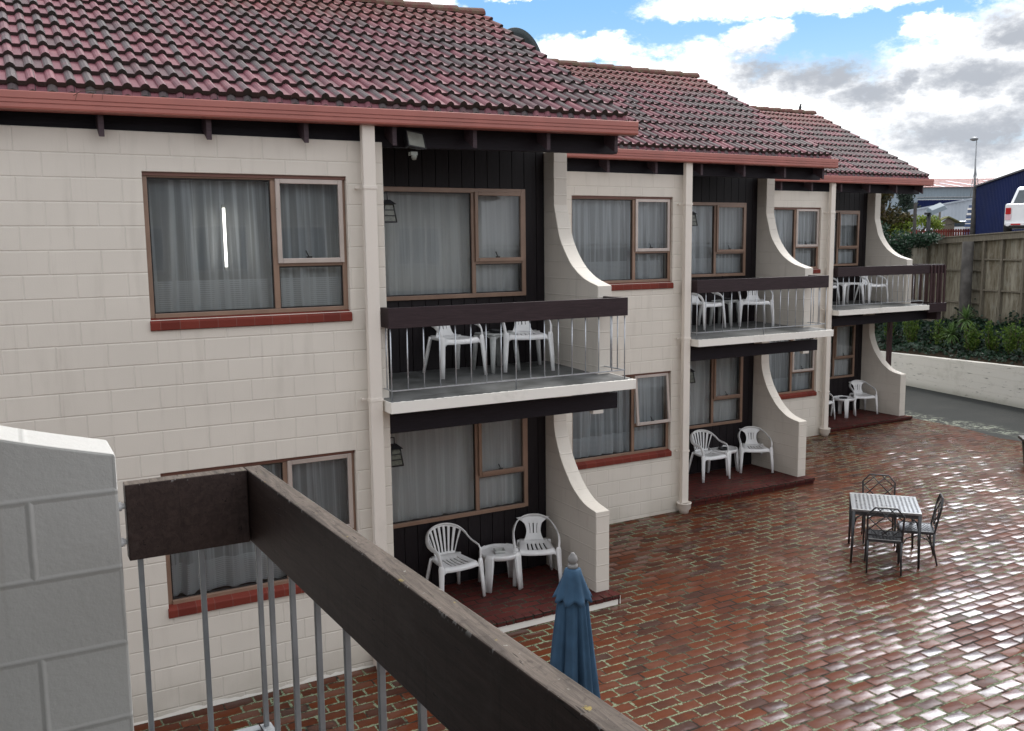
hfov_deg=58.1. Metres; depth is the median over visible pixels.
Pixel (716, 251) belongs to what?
window
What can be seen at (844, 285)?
side table
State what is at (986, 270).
retaining fence
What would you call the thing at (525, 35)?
satellite dish
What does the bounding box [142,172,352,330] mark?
window
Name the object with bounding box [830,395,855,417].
side table
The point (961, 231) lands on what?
picket fence
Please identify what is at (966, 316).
cabbage tree
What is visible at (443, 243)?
window
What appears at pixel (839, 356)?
window
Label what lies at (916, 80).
sky
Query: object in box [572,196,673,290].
window
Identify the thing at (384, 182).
motel block
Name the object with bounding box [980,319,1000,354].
leafy shrub
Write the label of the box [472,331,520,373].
side table
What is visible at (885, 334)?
leafy shrub
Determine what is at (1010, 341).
leafy shrub
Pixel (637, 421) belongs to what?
window
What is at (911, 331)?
leafy shrub
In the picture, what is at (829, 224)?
motel block
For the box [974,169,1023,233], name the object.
blue building
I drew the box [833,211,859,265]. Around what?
window
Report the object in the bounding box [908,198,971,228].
silver shed
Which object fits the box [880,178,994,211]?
warehouse
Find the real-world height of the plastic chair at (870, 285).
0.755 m
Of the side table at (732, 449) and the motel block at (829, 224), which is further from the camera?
the motel block at (829, 224)
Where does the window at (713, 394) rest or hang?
in the motel block at (670, 206)
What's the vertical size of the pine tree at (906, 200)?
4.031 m
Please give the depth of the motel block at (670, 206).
14.55 m
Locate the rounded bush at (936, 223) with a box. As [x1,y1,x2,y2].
[889,215,945,236]
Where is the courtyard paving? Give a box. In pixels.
[134,418,1023,730]
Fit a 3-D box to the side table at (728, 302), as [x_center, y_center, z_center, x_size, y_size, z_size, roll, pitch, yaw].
[3.718,-0.916,16.090,0.439,0.452,0.439,5,9,36]
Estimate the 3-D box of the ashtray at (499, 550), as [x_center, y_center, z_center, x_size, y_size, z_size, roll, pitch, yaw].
[-0.152,2.255,11.211,0.132,0.036,0.132,-2,8,-12]
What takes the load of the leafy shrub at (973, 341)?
on the garden bed
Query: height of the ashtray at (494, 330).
0.036 m
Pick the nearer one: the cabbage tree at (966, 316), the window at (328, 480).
the window at (328, 480)
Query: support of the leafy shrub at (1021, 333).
on the garden bed
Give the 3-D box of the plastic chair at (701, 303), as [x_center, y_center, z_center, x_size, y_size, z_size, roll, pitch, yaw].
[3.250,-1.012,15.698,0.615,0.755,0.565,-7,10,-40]
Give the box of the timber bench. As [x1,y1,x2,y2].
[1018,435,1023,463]
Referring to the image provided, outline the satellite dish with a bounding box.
[508,27,540,51]
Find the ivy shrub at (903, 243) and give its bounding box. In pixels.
[881,221,944,257]
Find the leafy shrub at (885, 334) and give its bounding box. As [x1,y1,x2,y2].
[883,322,896,339]
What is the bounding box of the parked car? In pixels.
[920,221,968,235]
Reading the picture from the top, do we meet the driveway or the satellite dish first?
the satellite dish
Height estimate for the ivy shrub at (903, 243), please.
3.139 m
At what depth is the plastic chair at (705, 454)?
16.16 m
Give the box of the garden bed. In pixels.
[875,324,1023,365]
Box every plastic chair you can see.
[422,324,487,378]
[425,523,485,596]
[502,320,554,372]
[512,513,561,585]
[689,429,730,482]
[692,292,725,329]
[737,290,773,326]
[738,426,773,472]
[829,393,834,418]
[833,278,839,303]
[849,380,877,413]
[854,275,888,303]
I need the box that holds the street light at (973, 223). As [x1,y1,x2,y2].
[970,137,978,234]
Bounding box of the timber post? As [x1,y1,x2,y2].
[912,203,916,234]
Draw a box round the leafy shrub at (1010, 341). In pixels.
[999,319,1020,354]
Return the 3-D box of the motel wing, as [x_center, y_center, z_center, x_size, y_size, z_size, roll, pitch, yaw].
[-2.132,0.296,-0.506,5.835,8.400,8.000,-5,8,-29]
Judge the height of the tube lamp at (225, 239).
0.590 m
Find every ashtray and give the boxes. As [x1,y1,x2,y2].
[488,329,502,332]
[493,547,505,553]
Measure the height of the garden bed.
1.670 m
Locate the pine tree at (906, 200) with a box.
[894,194,919,213]
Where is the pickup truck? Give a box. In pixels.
[1003,187,1023,231]
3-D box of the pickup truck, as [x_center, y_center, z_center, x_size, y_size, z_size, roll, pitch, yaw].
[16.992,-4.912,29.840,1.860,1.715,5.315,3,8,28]
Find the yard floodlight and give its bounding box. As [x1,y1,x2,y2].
[924,203,946,231]
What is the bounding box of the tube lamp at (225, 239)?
[221,205,227,269]
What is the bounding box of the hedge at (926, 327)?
[875,298,1023,363]
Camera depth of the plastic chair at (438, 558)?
10.95 m
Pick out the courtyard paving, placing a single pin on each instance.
(778, 610)
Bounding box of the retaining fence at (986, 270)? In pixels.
[902,230,1023,326]
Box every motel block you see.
[0,0,638,725]
[548,58,838,523]
[749,105,946,436]
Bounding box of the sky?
[404,0,1023,199]
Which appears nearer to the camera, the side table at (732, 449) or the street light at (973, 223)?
the side table at (732, 449)
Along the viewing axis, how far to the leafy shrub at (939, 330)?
26.37 m
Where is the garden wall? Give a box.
[880,351,1023,408]
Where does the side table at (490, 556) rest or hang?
on the motel block at (384, 182)
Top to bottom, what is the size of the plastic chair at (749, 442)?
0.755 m
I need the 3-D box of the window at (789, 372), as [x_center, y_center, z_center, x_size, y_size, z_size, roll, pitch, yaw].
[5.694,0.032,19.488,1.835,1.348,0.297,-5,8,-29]
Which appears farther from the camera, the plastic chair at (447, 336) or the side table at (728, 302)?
the side table at (728, 302)
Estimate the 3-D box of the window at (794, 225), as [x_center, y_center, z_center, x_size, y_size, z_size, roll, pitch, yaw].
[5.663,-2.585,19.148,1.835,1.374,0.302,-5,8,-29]
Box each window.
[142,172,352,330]
[160,450,355,618]
[383,186,525,300]
[390,418,527,528]
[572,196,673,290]
[572,371,671,469]
[689,357,742,428]
[691,202,746,276]
[769,338,816,399]
[774,207,820,273]
[830,325,855,378]
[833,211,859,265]
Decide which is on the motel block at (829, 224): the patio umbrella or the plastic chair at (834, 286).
the plastic chair at (834, 286)
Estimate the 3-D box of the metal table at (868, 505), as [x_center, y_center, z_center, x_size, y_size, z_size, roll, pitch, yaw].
[5.002,2.203,12.415,0.850,0.731,0.850,2,8,18]
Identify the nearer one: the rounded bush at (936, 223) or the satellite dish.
the satellite dish
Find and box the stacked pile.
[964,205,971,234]
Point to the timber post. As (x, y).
(914, 216)
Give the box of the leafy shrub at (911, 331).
[901,320,921,342]
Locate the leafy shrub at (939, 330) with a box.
[927,319,955,346]
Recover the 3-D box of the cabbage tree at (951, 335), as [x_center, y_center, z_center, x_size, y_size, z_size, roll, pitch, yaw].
[12.436,-0.856,26.096,0.868,0.902,0.769,-5,8,-29]
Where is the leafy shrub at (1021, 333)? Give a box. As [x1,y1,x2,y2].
[1016,326,1023,353]
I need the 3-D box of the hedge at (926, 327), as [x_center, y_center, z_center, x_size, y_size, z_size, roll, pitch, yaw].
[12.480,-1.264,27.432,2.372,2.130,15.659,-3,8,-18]
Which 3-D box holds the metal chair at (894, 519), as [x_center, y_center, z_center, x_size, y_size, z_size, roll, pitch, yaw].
[5.199,2.033,13.055,0.454,0.894,0.525,2,8,18]
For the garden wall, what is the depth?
24.45 m
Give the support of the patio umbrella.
on the courtyard paving
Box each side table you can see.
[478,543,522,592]
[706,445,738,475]
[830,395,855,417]
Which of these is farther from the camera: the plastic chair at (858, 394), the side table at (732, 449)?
the plastic chair at (858, 394)
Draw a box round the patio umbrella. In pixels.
[550,552,600,698]
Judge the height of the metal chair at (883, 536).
0.894 m
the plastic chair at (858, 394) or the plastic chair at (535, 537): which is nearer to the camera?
the plastic chair at (535, 537)
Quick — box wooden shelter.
[937,212,960,236]
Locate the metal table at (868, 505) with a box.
[848,492,921,568]
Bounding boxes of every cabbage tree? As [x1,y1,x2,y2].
[941,321,962,350]
[954,305,980,332]
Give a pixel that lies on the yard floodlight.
(935, 209)
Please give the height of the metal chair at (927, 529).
0.894 m
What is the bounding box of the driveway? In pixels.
[904,385,1023,440]
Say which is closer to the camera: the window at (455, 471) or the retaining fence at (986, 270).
the window at (455, 471)
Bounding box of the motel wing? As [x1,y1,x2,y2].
[0,425,646,730]
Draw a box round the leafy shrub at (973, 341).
[962,322,982,351]
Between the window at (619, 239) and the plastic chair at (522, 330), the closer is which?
the plastic chair at (522, 330)
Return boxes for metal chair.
[861,474,896,545]
[864,507,905,575]
[896,493,943,565]
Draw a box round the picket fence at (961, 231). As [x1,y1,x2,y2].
[896,229,969,239]
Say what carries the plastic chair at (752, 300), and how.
on the motel block at (670, 206)
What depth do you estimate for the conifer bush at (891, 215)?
30.84 m
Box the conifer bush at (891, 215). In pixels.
[880,194,912,242]
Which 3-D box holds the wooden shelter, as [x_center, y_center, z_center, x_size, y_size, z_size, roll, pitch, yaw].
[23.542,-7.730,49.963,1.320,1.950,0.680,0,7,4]

